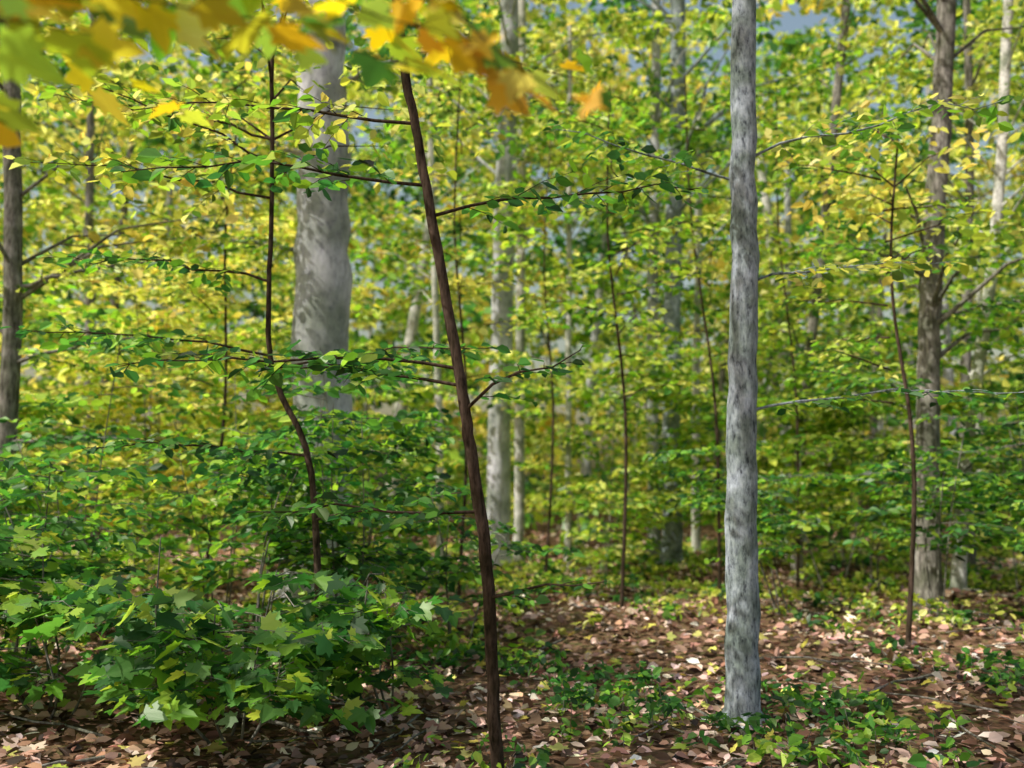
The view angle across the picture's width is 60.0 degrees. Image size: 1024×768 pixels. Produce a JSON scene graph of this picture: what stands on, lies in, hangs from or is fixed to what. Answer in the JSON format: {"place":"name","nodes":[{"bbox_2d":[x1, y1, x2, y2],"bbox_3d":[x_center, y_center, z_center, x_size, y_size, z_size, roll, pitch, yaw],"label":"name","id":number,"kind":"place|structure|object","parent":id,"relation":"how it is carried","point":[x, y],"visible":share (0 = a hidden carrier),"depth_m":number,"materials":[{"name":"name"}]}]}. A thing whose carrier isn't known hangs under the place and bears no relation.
{"place":"outdoors","nodes":[
{"label":"outdoors","id":0,"kind":"place"},
{"bbox_2d":[0,487,1023,767],"bbox_3d":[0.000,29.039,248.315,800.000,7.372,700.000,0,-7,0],"label":"ground","id":1,"kind":"structure","parent":0,"point":[994,721],"depth_m":7.33,"materials":[{"name":"soil"}]},
{"bbox_2d":[0,278,144,535],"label":"maple sapling","id":2,"kind":"object","parent":1,"relation":"on","point":[57,411],"visible":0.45,"depth_m":12.43,"materials":[{"name":"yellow plant"}]},
{"bbox_2d":[0,456,192,670],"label":"maple sapling","id":3,"kind":"object","parent":1,"relation":"on","point":[74,522],"visible":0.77,"depth_m":7.46,"materials":[{"name":"green plant"}]},
{"bbox_2d":[0,10,208,557],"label":"young maple tree","id":4,"kind":"object","parent":1,"relation":"on","point":[64,208],"visible":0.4,"depth_m":19.57,"materials":[{"name":"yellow plant"}]},
{"bbox_2d":[0,328,226,634],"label":"maple sapling","id":5,"kind":"object","parent":1,"relation":"on","point":[31,502],"visible":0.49,"depth_m":9.45,"materials":[{"name":"green plant"}]},
{"bbox_2d":[0,520,237,718],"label":"maple sapling","id":6,"kind":"object","parent":1,"relation":"on","point":[19,597],"visible":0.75,"depth_m":6.22,"materials":[{"name":"green plant"}]},
{"bbox_2d":[0,13,276,549],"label":"beech tree","id":7,"kind":"object","parent":1,"relation":"on","point":[12,349],"visible":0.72,"depth_m":11.22,"materials":[{"name":"green plant"}]},
{"bbox_2d":[21,259,276,591],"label":"maple sapling","id":8,"kind":"object","parent":1,"relation":"on","point":[128,413],"visible":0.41,"depth_m":14.96,"materials":[{"name":"green plant"}]},
{"bbox_2d":[70,173,297,578],"bbox_3d":[-6.516,-0.374,17.271,4.431,8.292,5.179,7,-10,-44],"label":"maple sapling","id":9,"kind":"object","parent":1,"relation":"on","point":[286,232],"visible":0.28,"depth_m":17.28,"materials":[{"name":"green plant"}]},
{"bbox_2d":[97,56,305,596],"bbox_3d":[-4.112,-0.801,12.785,3.128,8.216,3.305,0,-7,0],"label":"slender maple tree","id":10,"kind":"object","parent":1,"relation":"on","point":[255,77],"visible":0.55,"depth_m":12.60,"materials":[{"name":"green plant"}]},
{"bbox_2d":[39,387,376,621],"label":"maple sapling","id":11,"kind":"object","parent":1,"relation":"on","point":[186,408],"visible":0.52,"depth_m":9.84,"materials":[{"name":"green plant"}]},
{"bbox_2d":[58,536,422,748],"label":"maple sapling","id":12,"kind":"object","parent":1,"relation":"on","point":[246,689],"visible":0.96,"depth_m":5.45,"materials":[{"name":"green plant"}]},
{"bbox_2d":[0,0,510,661],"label":"sapling tree","id":13,"kind":"object","parent":1,"relation":"on","point":[180,266],"visible":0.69,"depth_m":7.16,"materials":[{"name":"green plant"}]},
{"bbox_2d":[164,282,393,575],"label":"maple sapling","id":14,"kind":"object","parent":1,"relation":"on","point":[278,405],"visible":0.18,"depth_m":17.57,"materials":[{"name":"green plant"}]},
{"bbox_2d":[142,408,422,668],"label":"maple sapling","id":15,"kind":"object","parent":1,"relation":"on","point":[253,491],"visible":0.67,"depth_m":8.21,"materials":[{"name":"green plant"}]},
{"bbox_2d":[121,0,469,617],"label":"beech tree","id":16,"kind":"object","parent":1,"relation":"on","point":[323,292],"visible":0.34,"depth_m":12.02,"materials":[{"name":"grey plant"}]},
{"bbox_2d":[0,0,615,147],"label":"yellow maple tree","id":17,"kind":"object","parent":1,"relation":"on","point":[93,49],"visible":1,"depth_m":2.31,"materials":[{"name":"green plant"}]},
{"bbox_2d":[233,83,402,337],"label":"young maple tree","id":18,"kind":"object","parent":1,"relation":"on","point":[290,263],"visible":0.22,"depth_m":24.48,"materials":[{"name":"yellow plant"}]},
{"bbox_2d":[167,271,478,548],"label":"maple sapling","id":19,"kind":"object","parent":1,"relation":"on","point":[258,423],"visible":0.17,"depth_m":15.06,"materials":[{"name":"green plant"}]},
{"bbox_2d":[228,380,443,609],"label":"maple sapling","id":20,"kind":"object","parent":1,"relation":"on","point":[365,563],"visible":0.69,"depth_m":8.24,"materials":[{"name":"green plant"}]},
{"bbox_2d":[237,349,469,613],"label":"maple sapling","id":21,"kind":"object","parent":1,"relation":"on","point":[413,437],"visible":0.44,"depth_m":10.23,"materials":[{"name":"green plant"}]},
{"bbox_2d":[273,571,470,722],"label":"maple sapling","id":22,"kind":"object","parent":1,"relation":"on","point":[384,624],"visible":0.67,"depth_m":6.17,"materials":[{"name":"green plant"}]},
{"bbox_2d":[89,0,720,767],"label":"leaning maple tree","id":23,"kind":"object","parent":1,"relation":"on","point":[317,362],"visible":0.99,"depth_m":5.32,"materials":[{"name":"green plant"}]},
{"bbox_2d":[290,0,573,555],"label":"young maple tree","id":24,"kind":"object","parent":1,"relation":"on","point":[432,160],"visible":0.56,"depth_m":19.61,"materials":[{"name":"green plant"}]},
{"bbox_2d":[389,79,543,594],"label":"slender maple tree","id":25,"kind":"object","parent":1,"relation":"on","point":[427,256],"visible":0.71,"depth_m":13.73,"materials":[{"name":"green plant"}]},
{"bbox_2d":[365,479,585,644],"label":"maple sapling","id":26,"kind":"object","parent":1,"relation":"on","point":[465,573],"visible":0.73,"depth_m":8.85,"materials":[{"name":"green plant"}]},
{"bbox_2d":[343,0,670,567],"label":"maple tree","id":27,"kind":"object","parent":1,"relation":"on","point":[498,501],"visible":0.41,"depth_m":20.39,"materials":[{"name":"green plant"}]},
{"bbox_2d":[0,525,1023,767],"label":"fallen leaves","id":28,"kind":"object","parent":1,"relation":"on","point":[435,727],"depth_m":6.95,"materials":[{"name":"brown plant"}]},
{"bbox_2d":[0,0,1023,552],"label":"distant forest","id":29,"kind":"object","parent":1,"relation":"on","point":[412,320],"visible":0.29,"depth_m":37.49,"materials":[{"name":"green plant"}]},
{"bbox_2d":[0,532,1023,767],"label":"undergrowth","id":30,"kind":"object","parent":1,"relation":"on","point":[453,648],"visible":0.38,"depth_m":8.23,"materials":[{"name":"green plant"}]},
{"bbox_2d":[423,0,661,565],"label":"maple tree","id":31,"kind":"object","parent":1,"relation":"on","point":[519,480],"visible":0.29,"depth_m":21.70,"materials":[{"name":"green plant"}]},
{"bbox_2d":[460,131,629,580],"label":"slender maple tree","id":32,"kind":"object","parent":1,"relation":"on","point":[502,237],"visible":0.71,"depth_m":16.66,"materials":[{"name":"green plant"}]},
{"bbox_2d":[440,8,666,569],"bbox_3d":[0.942,-2.308,20.193,5.268,13.230,5.335,0,-7,0],"label":"young maple tree","id":33,"kind":"object","parent":1,"relation":"on","point":[540,49],"visible":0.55,"depth_m":20.25,"materials":[{"name":"green plant"}]},
{"bbox_2d":[450,319,714,573],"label":"maple sapling","id":34,"kind":"object","parent":1,"relation":"on","point":[644,472],"visible":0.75,"depth_m":18.77,"materials":[{"name":"green plant"}]},
{"bbox_2d":[555,482,683,580],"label":"maple sapling","id":35,"kind":"object","parent":1,"relation":"on","point":[611,553],"visible":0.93,"depth_m":16.54,"materials":[{"name":"green plant"}]},
{"bbox_2d":[517,86,730,607],"bbox_3d":[1.766,-0.612,12.637,2.700,7.753,3.042,-4,-8,32],"label":"slender maple tree","id":36,"kind":"object","parent":1,"relation":"on","point":[593,118],"visible":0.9,"depth_m":12.60,"materials":[{"name":"green plant"}]},
{"bbox_2d":[585,0,731,562],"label":"ash tree","id":37,"kind":"object","parent":1,"relation":"on","point":[634,42],"visible":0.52,"depth_m":20.46,"materials":[{"name":"green plant"}]},
{"bbox_2d":[504,0,868,564],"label":"ash tree","id":38,"kind":"object","parent":1,"relation":"on","point":[671,549],"visible":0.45,"depth_m":20.28,"materials":[{"name":"green plant"}]},
{"bbox_2d":[610,65,805,550],"bbox_3d":[5.367,-1.990,24.294,5.155,13.428,5.247,0,-7,0],"label":"young maple tree","id":39,"kind":"object","parent":1,"relation":"on","point":[696,537],"visible":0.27,"depth_m":24.29,"materials":[{"name":"green plant"}]},
{"bbox_2d":[624,76,806,599],"bbox_3d":[3.361,-0.825,14.283,3.158,8.633,2.909,0,-7,0],"label":"slender maple tree","id":40,"kind":"object","parent":1,"relation":"on","point":[723,245],"visible":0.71,"depth_m":14.56,"materials":[{"name":"green plant"}]},
{"bbox_2d":[610,270,865,570],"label":"maple sapling","id":41,"kind":"object","parent":1,"relation":"on","point":[777,458],"visible":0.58,"depth_m":18.59,"materials":[{"name":"green plant"}]},
{"bbox_2d":[642,433,857,614],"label":"maple sapling","id":42,"kind":"object","parent":1,"relation":"on","point":[766,524],"visible":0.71,"depth_m":11.45,"materials":[{"name":"green plant"}]},
{"bbox_2d":[542,0,1023,730],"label":"silver maple tree","id":43,"kind":"object","parent":1,"relation":"on","point":[740,646],"visible":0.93,"depth_m":6.66,"materials":[{"name":"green plant"}]},
{"bbox_2d":[708,41,889,586],"bbox_3d":[5.365,-1.073,16.458,3.236,9.792,3.058,-3,-8,24],"label":"slender maple tree","id":44,"kind":"object","parent":1,"relation":"on","point":[813,69],"visible":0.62,"depth_m":16.62,"materials":[{"name":"green plant"}]},
{"bbox_2d":[756,90,887,545],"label":"young maple tree","id":45,"kind":"object","parent":1,"relation":"on","point":[787,223],"visible":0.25,"depth_m":26.22,"materials":[{"name":"green plant"}]},
{"bbox_2d":[714,241,957,570],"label":"maple sapling","id":46,"kind":"object","parent":1,"relation":"on","point":[826,320],"visible":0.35,"depth_m":18.08,"materials":[{"name":"green plant"}]},
{"bbox_2d":[722,439,952,596],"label":"maple sapling","id":47,"kind":"object","parent":1,"relation":"on","point":[798,504],"visible":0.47,"depth_m":14.87,"materials":[{"name":"green plant"}]},
{"bbox_2d":[727,0,965,581],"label":"birch tree","id":48,"kind":"object","parent":1,"relation":"on","point":[844,33],"visible":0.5,"depth_m":18.44,"materials":[{"name":"green plant"}]},
{"bbox_2d":[756,99,1021,648],"bbox_3d":[4.091,-0.178,9.800,3.166,6.208,2.528,0,-7,0],"label":"slender maple tree","id":49,"kind":"object","parent":1,"relation":"on","point":[871,200],"visible":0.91,"depth_m":9.82,"materials":[{"name":"green plant"}]},
{"bbox_2d":[757,263,1023,592],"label":"maple sapling","id":50,"kind":"object","parent":1,"relation":"on","point":[901,442],"visible":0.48,"depth_m":15.09,"materials":[{"name":"green plant"}]},
{"bbox_2d":[790,0,1023,608],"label":"oak tree","id":51,"kind":"object","parent":1,"relation":"on","point":[932,317],"visible":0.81,"depth_m":13.07,"materials":[{"name":"green plant"}]},
{"bbox_2d":[816,423,1023,616],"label":"maple sapling","id":52,"kind":"object","parent":1,"relation":"on","point":[997,537],"visible":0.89,"depth_m":10.97,"materials":[{"name":"green plant"}]},
{"bbox_2d":[841,0,1023,568],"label":"young maple tree","id":53,"kind":"object","parent":1,"relation":"on","point":[971,86],"visible":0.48,"depth_m":19.73,"materials":[{"name":"green plant"}]},
{"bbox_2d":[852,0,1023,594],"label":"birch tree","id":54,"kind":"object","parent":1,"relation":"on","point":[958,576],"visible":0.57,"depth_m":15.44,"materials":[{"name":"green plant"}]},
{"bbox_2d":[876,221,1023,592],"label":"maple sapling","id":55,"kind":"object","parent":1,"relation":"on","point":[961,348],"visible":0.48,"depth_m":14.62,"materials":[{"name":"green plant"}]},
{"bbox_2d":[894,393,1023,551],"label":"maple sapling","id":56,"kind":"object","parent":1,"relation":"on","point":[979,492],"visible":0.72,"depth_m":11.64,"materials":[{"name":"green plant"}]},
{"bbox_2d":[0,0,1023,485],"label":"sky","id":57,"kind":"structure","parent":0,"point":[790,23],"materials":[{"name":"blue"}]}
]}

